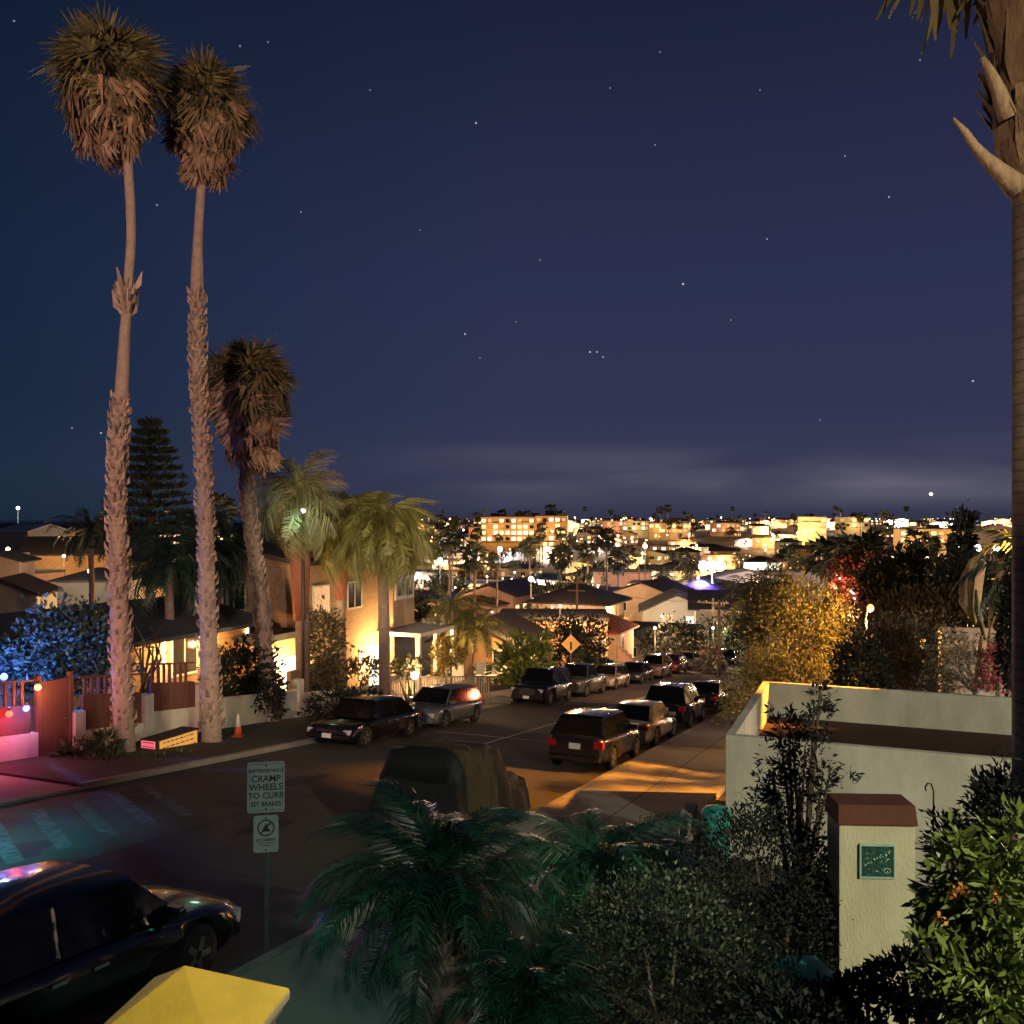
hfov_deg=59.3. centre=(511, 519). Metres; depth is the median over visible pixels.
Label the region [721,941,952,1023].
dark bush
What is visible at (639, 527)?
lit block
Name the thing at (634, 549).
town house
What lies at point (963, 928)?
flowering shrub
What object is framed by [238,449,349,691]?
feather palm
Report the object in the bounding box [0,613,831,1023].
road
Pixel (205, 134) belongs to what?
fan palm
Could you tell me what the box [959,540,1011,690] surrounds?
giant leaf plant
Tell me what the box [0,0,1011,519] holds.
sky
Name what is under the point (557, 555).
town palm
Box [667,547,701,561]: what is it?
town house
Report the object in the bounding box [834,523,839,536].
town palm
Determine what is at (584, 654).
roadside shrub
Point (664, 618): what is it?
window
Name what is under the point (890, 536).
town house
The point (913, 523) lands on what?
town house
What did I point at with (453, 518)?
skyline palm
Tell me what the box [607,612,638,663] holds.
tiled house
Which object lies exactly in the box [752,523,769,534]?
town house
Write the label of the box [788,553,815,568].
town tree
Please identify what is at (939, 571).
tree
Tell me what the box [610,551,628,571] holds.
town palm
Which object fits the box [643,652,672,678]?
parked car
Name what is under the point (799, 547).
town house
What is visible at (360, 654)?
window
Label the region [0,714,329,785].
verge
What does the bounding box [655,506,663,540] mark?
skyline palm
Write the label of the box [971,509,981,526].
skyline palm
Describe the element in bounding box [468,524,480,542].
lit block
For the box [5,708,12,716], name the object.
festoon bulb
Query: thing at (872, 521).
town house
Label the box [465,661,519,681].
roadside shrub
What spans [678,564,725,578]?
town house
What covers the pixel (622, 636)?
window
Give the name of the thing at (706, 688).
parked car
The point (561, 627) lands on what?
roadside tree
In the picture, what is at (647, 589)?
town house
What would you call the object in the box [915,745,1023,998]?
dark bush
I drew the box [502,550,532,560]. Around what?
town house
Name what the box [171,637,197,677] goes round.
window
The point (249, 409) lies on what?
fan palm
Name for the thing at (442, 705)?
parked car
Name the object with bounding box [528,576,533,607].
flood lamp
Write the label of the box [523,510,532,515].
skyline palm
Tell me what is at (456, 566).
town house
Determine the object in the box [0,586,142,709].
garden tree
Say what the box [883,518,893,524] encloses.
town house
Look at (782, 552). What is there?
town tree
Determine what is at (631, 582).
flat building
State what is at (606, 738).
parked car
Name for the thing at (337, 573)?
feather palm
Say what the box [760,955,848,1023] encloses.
trash bin
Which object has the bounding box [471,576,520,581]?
town house
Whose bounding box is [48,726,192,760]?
succulent bed
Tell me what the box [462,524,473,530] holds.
town tree
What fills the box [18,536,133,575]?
hillside house
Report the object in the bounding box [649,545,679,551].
town house
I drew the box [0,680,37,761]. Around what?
boundary fence
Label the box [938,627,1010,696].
garden wall
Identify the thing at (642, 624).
flat building
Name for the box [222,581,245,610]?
window
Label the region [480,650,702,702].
pavement
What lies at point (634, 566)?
town house
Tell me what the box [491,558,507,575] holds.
town tree
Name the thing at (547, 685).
parked car
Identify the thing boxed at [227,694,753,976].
kerb
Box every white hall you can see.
[709,567,783,582]
[756,570,823,601]
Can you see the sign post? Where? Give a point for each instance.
(265, 787)
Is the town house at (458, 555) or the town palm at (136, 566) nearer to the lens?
the town palm at (136, 566)
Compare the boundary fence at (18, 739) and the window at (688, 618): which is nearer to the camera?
the boundary fence at (18, 739)
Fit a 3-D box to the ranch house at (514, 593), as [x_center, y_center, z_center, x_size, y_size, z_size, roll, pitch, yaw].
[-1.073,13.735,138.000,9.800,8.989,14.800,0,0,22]
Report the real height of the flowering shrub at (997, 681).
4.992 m
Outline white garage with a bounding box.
[726,681,1011,885]
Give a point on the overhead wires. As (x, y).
(610, 591)
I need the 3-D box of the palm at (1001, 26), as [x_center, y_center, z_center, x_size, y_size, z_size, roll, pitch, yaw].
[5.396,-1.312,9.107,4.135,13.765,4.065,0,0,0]
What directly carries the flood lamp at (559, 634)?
on the ground
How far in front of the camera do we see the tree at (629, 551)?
215.26 m
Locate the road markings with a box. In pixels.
[440,696,645,743]
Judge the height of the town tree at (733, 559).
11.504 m
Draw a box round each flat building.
[499,608,608,666]
[593,569,651,586]
[627,580,680,584]
[631,621,707,653]
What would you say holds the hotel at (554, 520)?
on the ground
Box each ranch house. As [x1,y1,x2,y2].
[439,595,509,623]
[455,577,546,607]
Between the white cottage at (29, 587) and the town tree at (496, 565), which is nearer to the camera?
the white cottage at (29, 587)
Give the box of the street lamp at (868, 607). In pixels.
[864,604,873,675]
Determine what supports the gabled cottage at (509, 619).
on the ground
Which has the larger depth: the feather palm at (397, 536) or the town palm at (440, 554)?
the town palm at (440, 554)
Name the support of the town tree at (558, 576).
on the ground
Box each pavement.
[0,775,82,805]
[239,623,835,1023]
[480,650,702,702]
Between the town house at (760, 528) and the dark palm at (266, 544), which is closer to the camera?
the dark palm at (266, 544)
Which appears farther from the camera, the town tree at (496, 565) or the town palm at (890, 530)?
the town palm at (890, 530)
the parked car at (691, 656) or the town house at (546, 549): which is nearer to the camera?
the parked car at (691, 656)
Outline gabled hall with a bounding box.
[972,523,1011,572]
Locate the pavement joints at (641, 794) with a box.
[476,729,725,914]
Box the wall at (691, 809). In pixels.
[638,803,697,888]
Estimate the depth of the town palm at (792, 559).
266.98 m
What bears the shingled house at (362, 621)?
on the ground
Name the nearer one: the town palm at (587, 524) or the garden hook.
the garden hook
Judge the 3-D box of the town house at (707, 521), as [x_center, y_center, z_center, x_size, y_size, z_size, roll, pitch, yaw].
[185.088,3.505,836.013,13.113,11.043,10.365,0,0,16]
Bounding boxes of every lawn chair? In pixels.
[473,662,486,682]
[485,665,500,683]
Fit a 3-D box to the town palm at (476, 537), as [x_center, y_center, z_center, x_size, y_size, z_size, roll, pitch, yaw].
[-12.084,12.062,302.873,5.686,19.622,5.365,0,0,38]
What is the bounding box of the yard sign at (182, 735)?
[141,726,198,748]
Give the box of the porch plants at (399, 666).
[347,648,430,703]
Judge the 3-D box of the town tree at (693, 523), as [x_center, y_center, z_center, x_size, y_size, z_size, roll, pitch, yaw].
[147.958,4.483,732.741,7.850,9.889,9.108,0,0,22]
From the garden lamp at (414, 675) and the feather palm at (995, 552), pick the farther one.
the garden lamp at (414, 675)
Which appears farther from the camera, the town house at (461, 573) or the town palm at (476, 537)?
the town palm at (476, 537)
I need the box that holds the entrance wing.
[234,627,294,693]
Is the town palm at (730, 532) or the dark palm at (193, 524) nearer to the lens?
the dark palm at (193, 524)
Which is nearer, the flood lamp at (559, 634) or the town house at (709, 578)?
the flood lamp at (559, 634)
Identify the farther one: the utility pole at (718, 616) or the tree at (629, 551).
the tree at (629, 551)
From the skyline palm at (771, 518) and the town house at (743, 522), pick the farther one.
the town house at (743, 522)
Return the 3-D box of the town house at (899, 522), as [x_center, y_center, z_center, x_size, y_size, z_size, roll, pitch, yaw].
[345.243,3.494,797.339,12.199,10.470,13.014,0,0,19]
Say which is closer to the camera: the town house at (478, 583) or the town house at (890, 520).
the town house at (478, 583)
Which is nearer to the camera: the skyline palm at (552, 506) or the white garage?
the white garage
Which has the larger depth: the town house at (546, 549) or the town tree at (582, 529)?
the town tree at (582, 529)
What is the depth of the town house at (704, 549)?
417.63 m
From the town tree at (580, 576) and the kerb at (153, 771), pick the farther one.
the town tree at (580, 576)
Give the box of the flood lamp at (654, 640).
[654,627,655,653]
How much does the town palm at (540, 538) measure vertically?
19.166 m
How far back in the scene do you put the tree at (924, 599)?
47.39 m
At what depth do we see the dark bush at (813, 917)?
9.24 m
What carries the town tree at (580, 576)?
on the ground
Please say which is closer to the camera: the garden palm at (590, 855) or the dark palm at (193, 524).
the garden palm at (590, 855)
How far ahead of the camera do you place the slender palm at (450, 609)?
49.72 m
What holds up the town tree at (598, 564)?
on the ground
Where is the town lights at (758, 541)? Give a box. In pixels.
[432,518,1011,548]
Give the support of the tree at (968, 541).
on the ground
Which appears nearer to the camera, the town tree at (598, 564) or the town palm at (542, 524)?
the town tree at (598, 564)
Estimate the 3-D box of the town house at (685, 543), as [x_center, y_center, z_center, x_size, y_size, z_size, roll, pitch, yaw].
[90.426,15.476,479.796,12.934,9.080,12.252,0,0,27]
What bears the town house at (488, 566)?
on the ground
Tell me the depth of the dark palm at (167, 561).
35.63 m
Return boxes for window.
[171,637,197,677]
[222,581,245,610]
[312,584,329,614]
[347,581,362,609]
[358,647,365,679]
[492,650,503,680]
[621,634,623,646]
[634,647,636,657]
[663,615,671,621]
[686,616,693,622]
[708,629,730,641]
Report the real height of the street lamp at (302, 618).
9.331 m
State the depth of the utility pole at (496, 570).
117.90 m
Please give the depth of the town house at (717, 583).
157.25 m
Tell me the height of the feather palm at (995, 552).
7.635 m
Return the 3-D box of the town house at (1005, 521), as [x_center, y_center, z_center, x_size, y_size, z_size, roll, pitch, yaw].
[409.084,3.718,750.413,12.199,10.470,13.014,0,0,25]
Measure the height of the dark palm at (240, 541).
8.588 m
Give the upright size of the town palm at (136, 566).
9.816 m
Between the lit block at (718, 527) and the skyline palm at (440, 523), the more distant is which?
the lit block at (718, 527)
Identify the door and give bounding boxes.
[282,656,294,688]
[369,645,378,684]
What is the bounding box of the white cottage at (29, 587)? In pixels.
[0,572,62,613]
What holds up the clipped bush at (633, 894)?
on the yard
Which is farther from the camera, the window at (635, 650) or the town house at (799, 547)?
the town house at (799, 547)
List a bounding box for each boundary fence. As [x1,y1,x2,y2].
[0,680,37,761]
[73,673,143,750]
[141,662,196,737]
[195,682,296,731]
[291,678,378,716]
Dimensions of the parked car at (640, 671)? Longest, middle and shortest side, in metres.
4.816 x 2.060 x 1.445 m
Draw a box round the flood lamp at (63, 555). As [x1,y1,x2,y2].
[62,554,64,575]
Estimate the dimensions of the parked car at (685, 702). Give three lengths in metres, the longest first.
4.816 x 2.160 x 1.803 m
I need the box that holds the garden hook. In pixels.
[924,783,933,936]
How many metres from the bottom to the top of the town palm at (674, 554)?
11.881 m
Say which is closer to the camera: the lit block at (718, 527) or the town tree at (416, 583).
the town tree at (416, 583)
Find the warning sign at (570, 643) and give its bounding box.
[562,631,579,662]
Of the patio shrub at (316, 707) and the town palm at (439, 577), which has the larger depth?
the town palm at (439, 577)
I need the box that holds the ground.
[0,523,1011,1023]
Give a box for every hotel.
[480,513,538,555]
[535,512,568,555]
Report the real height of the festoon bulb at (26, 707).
0.235 m
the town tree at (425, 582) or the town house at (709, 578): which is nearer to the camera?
the town house at (709, 578)
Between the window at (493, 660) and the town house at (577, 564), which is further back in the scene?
the town house at (577, 564)
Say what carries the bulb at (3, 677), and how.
attached to the boundary fence at (18, 739)
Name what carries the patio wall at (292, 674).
on the ground
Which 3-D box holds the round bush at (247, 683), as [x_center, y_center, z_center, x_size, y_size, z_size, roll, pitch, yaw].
[-10.068,5.905,32.981,3.881,4.020,3.187,0,0,0]
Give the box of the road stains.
[0,701,712,893]
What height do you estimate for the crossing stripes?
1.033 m
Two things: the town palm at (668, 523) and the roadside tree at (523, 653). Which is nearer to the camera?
the roadside tree at (523, 653)
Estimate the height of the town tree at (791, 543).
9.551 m
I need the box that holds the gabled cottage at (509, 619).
[424,611,554,680]
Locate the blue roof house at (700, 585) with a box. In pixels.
[685,580,731,589]
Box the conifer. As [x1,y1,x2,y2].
[731,558,800,677]
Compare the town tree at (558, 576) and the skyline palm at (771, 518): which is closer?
the town tree at (558, 576)
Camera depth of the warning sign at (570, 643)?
61.97 m
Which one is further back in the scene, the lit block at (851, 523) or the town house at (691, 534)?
the town house at (691, 534)
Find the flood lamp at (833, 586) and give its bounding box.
[831,583,834,684]
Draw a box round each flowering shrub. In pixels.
[889,792,1023,1023]
[970,625,1011,696]
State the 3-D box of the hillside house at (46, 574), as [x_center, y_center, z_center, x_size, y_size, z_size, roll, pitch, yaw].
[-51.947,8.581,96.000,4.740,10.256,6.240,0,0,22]
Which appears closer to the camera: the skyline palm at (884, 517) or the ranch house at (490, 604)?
the ranch house at (490, 604)
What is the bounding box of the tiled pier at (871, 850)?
[824,793,917,1023]
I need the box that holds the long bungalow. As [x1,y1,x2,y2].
[0,594,273,731]
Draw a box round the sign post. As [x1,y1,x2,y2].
[247,761,284,953]
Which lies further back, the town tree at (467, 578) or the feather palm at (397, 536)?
the town tree at (467, 578)
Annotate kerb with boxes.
[77,738,316,789]
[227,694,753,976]
[506,699,524,703]
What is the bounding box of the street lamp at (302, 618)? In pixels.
[301,509,304,691]
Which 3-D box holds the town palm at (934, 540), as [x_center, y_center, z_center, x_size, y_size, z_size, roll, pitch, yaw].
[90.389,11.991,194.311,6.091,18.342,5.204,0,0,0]
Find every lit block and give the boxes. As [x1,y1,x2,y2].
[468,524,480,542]
[602,518,619,535]
[620,518,650,537]
[647,520,688,539]
[709,520,740,535]
[797,514,826,544]
[834,514,869,536]
[893,525,964,551]
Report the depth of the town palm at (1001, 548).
155.41 m
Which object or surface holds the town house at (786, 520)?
on the ground
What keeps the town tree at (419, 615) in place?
on the ground
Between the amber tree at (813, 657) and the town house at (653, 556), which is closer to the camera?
the amber tree at (813, 657)
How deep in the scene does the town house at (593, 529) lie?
642.14 m
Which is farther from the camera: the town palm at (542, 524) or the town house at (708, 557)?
the town palm at (542, 524)
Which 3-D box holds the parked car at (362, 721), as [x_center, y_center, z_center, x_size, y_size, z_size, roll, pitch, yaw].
[-4.836,6.619,30.075,2.060,1.445,4.816,0,-6,22]
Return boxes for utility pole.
[488,567,504,613]
[566,578,587,608]
[633,545,643,579]
[697,598,728,623]
[712,600,724,676]
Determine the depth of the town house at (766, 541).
502.17 m
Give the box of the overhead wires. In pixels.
[498,569,704,601]
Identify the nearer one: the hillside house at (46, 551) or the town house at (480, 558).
the hillside house at (46, 551)
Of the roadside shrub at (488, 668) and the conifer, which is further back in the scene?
the roadside shrub at (488, 668)
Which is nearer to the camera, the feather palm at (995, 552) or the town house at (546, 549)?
the feather palm at (995, 552)
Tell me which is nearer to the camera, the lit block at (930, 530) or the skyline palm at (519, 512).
the lit block at (930, 530)
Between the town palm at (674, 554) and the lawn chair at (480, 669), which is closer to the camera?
the lawn chair at (480, 669)
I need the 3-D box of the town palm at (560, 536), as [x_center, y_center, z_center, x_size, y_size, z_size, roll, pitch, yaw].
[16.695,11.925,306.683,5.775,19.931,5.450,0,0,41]
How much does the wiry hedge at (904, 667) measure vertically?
5.546 m
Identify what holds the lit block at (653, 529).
on the ground
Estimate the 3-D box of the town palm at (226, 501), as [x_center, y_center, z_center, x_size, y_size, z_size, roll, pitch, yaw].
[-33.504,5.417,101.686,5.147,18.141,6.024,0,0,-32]
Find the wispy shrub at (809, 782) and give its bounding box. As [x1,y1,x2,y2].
[734,679,864,936]
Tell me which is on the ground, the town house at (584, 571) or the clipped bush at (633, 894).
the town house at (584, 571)
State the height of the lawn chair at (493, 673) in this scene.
1.245 m
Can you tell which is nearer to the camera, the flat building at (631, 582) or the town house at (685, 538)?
the flat building at (631, 582)
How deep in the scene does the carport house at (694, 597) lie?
105.13 m
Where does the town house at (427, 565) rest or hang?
on the ground
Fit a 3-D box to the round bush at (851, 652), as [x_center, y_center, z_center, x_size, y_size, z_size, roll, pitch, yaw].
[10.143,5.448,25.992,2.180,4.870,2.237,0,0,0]
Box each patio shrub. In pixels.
[297,682,387,721]
[306,594,356,690]
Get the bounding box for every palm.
[27,0,179,751]
[44,507,130,603]
[94,526,239,621]
[132,561,143,572]
[133,507,249,605]
[157,41,264,742]
[166,516,279,609]
[195,489,238,545]
[204,332,302,721]
[215,530,286,594]
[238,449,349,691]
[285,490,402,687]
[289,777,571,1023]
[326,491,443,694]
[414,585,486,634]
[427,569,447,589]
[431,513,450,540]
[431,523,466,597]
[431,596,501,675]
[433,542,447,571]
[438,928,610,1023]
[442,532,464,590]
[448,515,462,529]
[448,604,513,683]
[458,539,492,616]
[469,527,483,559]
[472,511,483,543]
[488,551,496,575]
[490,807,716,981]
[493,532,502,561]
[497,508,507,515]
[502,560,521,578]
[507,546,518,560]
[514,510,525,515]
[518,534,540,576]
[518,542,529,563]
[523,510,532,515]
[533,528,547,565]
[536,521,547,564]
[544,503,558,513]
[544,540,574,582]
[553,526,567,571]
[555,542,568,559]
[556,509,566,514]
[565,534,576,561]
[576,539,601,573]
[583,520,589,540]
[590,526,619,589]
[604,547,631,586]
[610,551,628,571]
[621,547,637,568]
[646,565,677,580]
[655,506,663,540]
[664,504,672,512]
[665,518,672,539]
[666,549,678,561]
[672,553,709,582]
[674,522,684,544]
[676,550,692,577]
[687,512,693,520]
[716,573,788,694]
[726,526,733,546]
[767,515,773,520]
[783,547,799,569]
[801,530,849,674]
[820,528,868,635]
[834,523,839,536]
[839,522,847,544]
[847,527,897,600]
[854,512,865,535]
[876,0,1023,1023]
[879,509,890,548]
[880,522,893,546]
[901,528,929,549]
[902,507,907,527]
[922,533,944,557]
[927,535,942,564]
[950,527,1011,623]
[951,511,958,518]
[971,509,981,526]
[990,537,1010,560]
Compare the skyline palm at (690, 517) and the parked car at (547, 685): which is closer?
the parked car at (547, 685)
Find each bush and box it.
[196,627,290,720]
[540,850,795,1023]
[600,821,699,956]
[670,797,853,988]
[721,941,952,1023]
[824,626,900,689]
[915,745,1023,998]
[921,622,1005,695]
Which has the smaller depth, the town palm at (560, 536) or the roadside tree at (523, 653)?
the roadside tree at (523, 653)
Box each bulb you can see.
[0,674,7,680]
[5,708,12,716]
[23,702,29,711]
[34,681,40,689]
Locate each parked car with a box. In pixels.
[0,860,240,1023]
[306,694,420,747]
[407,683,484,728]
[511,664,572,705]
[547,707,639,769]
[564,663,606,696]
[595,663,629,689]
[613,699,675,746]
[624,661,653,683]
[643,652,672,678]
[645,680,704,727]
[668,653,687,673]
[679,651,700,669]
[692,680,732,711]
[715,648,738,664]
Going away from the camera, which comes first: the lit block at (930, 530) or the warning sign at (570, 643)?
the warning sign at (570, 643)
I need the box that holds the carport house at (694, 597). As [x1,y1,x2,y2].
[687,590,785,653]
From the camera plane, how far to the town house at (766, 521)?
796.34 m
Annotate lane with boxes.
[392,695,508,708]
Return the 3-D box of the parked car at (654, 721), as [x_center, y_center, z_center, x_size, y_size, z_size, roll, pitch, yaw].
[4.762,7.333,33.009,2.060,1.445,4.816,0,-6,22]
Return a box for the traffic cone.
[231,714,244,737]
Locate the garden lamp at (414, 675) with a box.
[411,672,417,695]
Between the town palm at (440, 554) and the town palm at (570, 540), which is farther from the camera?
the town palm at (570, 540)
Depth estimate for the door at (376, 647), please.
46.37 m
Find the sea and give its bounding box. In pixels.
[0,520,1011,523]
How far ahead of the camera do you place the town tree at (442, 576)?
236.52 m
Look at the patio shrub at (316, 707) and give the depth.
33.42 m
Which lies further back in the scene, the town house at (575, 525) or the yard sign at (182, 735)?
the town house at (575, 525)
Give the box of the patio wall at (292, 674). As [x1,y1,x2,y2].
[286,658,341,691]
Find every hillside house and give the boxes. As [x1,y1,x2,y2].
[0,524,71,550]
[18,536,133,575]
[22,552,65,584]
[47,567,144,606]
[62,527,96,535]
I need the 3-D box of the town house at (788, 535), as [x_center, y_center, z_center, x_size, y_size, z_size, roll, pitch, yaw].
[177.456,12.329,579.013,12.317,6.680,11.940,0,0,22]
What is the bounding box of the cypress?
[989,548,1011,696]
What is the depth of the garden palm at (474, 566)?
124.44 m
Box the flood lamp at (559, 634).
[559,605,560,665]
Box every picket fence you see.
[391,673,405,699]
[408,676,488,702]
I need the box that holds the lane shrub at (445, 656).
[426,631,468,682]
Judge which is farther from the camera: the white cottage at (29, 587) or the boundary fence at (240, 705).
the white cottage at (29, 587)
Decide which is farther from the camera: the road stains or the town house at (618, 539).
the town house at (618, 539)
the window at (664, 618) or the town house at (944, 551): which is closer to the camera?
the window at (664, 618)
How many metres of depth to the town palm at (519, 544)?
313.55 m
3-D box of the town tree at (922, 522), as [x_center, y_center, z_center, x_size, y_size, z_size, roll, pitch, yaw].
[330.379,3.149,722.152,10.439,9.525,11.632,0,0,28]
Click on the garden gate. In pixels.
(53, 711)
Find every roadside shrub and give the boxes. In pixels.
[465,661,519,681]
[569,648,613,666]
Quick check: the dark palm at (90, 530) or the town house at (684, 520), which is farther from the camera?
the town house at (684, 520)
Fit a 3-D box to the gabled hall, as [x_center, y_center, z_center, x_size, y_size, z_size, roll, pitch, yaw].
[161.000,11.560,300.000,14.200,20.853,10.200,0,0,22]
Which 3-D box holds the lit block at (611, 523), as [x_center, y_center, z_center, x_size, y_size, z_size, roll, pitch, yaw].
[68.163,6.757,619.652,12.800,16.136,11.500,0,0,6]
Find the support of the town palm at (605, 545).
on the ground
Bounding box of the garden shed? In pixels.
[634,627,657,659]
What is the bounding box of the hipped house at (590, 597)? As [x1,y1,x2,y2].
[523,583,634,620]
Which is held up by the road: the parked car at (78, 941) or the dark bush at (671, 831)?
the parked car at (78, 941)
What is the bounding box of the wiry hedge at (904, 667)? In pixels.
[831,604,976,692]
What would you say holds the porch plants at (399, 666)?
on the ground
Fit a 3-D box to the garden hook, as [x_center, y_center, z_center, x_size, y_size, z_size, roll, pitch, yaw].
[5.565,4.550,12.000,0.134,2.101,0.024,0,0,0]
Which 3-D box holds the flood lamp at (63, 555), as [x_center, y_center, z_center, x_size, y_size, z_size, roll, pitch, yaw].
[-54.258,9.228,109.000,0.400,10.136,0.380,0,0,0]
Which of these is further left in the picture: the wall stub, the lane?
the lane
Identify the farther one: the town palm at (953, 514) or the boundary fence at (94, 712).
the town palm at (953, 514)
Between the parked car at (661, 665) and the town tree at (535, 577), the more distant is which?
the town tree at (535, 577)
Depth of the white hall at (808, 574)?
225.25 m
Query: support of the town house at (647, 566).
on the ground
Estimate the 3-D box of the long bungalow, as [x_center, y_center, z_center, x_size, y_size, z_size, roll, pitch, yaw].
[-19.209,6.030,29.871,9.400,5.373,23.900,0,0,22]
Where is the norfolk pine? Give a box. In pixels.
[87,416,195,597]
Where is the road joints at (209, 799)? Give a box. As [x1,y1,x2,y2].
[2,701,698,862]
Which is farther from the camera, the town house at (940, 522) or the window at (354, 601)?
the town house at (940, 522)
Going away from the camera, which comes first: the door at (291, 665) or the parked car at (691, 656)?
the door at (291, 665)
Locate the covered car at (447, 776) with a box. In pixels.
[365,739,530,841]
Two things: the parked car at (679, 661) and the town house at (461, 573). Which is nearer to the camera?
the parked car at (679, 661)
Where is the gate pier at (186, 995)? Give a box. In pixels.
[104,966,289,1023]
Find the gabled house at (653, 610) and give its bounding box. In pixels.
[638,587,693,622]
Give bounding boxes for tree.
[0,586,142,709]
[413,561,424,596]
[414,589,445,622]
[415,574,431,587]
[427,571,458,587]
[428,574,469,591]
[461,573,471,580]
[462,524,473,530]
[489,627,559,686]
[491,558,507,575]
[496,550,506,560]
[524,571,602,607]
[525,603,590,666]
[531,561,541,583]
[556,568,570,582]
[557,604,613,662]
[574,560,604,569]
[576,526,590,533]
[597,573,609,585]
[634,611,711,659]
[690,520,698,528]
[691,639,729,673]
[697,610,773,657]
[711,564,871,728]
[730,548,741,568]
[775,546,801,564]
[778,542,798,550]
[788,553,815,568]
[794,558,801,569]
[816,571,996,690]
[822,528,891,683]
[846,541,962,688]
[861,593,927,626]
[915,542,995,618]
[917,518,930,525]
[940,499,980,574]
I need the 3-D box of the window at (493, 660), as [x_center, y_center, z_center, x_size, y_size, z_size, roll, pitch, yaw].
[-0.822,9.710,60.157,1.060,2.060,0.060,0,0,22]
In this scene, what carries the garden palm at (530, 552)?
on the ground
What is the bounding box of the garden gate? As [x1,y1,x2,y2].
[34,671,72,755]
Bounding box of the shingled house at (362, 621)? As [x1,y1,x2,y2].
[173,543,465,696]
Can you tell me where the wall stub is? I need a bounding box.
[682,845,723,947]
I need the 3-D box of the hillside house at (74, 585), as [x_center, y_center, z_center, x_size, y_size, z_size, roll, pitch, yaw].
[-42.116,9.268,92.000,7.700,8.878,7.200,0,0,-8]
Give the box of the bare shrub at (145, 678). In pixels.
[133,622,167,693]
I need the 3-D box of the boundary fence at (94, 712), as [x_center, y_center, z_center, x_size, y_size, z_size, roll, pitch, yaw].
[-11.670,5.774,26.108,0.360,2.842,2.730,0,0,22]
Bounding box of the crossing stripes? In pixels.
[0,785,193,864]
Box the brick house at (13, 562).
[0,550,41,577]
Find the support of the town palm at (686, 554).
on the ground
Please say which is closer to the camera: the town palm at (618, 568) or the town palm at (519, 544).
the town palm at (618, 568)
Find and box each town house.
[141,575,164,597]
[414,560,433,568]
[414,569,458,586]
[414,590,462,619]
[421,558,458,567]
[433,549,463,563]
[433,564,465,570]
[452,534,468,546]
[458,571,486,576]
[460,563,495,572]
[461,549,489,562]
[461,581,494,591]
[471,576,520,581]
[495,563,543,577]
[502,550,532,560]
[525,573,557,584]
[536,545,556,561]
[562,560,595,573]
[563,568,601,582]
[568,522,582,530]
[575,531,597,544]
[581,518,594,525]
[590,527,600,536]
[595,586,620,590]
[599,537,620,548]
[610,547,640,556]
[611,577,695,620]
[613,553,646,568]
[619,531,637,544]
[636,550,669,563]
[636,564,681,579]
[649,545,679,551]
[662,559,698,564]
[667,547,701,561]
[668,540,696,547]
[677,537,695,539]
[677,575,732,584]
[678,519,692,523]
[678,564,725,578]
[688,531,695,537]
[689,544,709,553]
[701,544,727,560]
[703,553,738,568]
[704,518,717,526]
[708,547,740,564]
[714,582,796,626]
[724,530,740,536]
[733,518,745,525]
[735,538,751,546]
[740,526,746,530]
[742,556,780,569]
[747,519,760,524]
[751,535,778,547]
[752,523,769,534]
[761,520,775,524]
[770,522,787,527]
[771,557,787,569]
[774,538,802,554]
[775,518,790,525]
[778,534,797,537]
[790,545,821,561]
[827,518,832,527]
[829,520,834,528]
[840,604,864,620]
[869,519,882,524]
[876,530,892,538]
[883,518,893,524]
[894,518,909,526]
[909,521,917,525]
[932,519,949,527]
[933,549,953,561]
[980,520,1000,526]
[995,518,1010,523]
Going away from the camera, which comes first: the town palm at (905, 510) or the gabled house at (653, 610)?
the gabled house at (653, 610)
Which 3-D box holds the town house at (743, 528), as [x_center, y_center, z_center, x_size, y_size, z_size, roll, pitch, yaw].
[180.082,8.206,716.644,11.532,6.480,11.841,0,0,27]
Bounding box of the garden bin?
[701,804,731,866]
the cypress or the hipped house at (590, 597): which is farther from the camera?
the hipped house at (590, 597)
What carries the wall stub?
on the pavement joints at (641, 794)
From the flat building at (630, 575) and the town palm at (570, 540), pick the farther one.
the town palm at (570, 540)
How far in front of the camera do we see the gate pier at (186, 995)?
2.17 m
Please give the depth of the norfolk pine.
54.51 m
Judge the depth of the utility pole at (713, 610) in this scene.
97.90 m
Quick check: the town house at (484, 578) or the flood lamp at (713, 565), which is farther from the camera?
the town house at (484, 578)
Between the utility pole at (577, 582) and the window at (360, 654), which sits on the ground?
the utility pole at (577, 582)
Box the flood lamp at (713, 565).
[699,561,724,570]
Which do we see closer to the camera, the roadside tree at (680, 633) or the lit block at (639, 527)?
the roadside tree at (680, 633)
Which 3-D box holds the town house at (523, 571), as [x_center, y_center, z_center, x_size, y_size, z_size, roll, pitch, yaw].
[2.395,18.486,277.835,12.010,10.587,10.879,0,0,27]

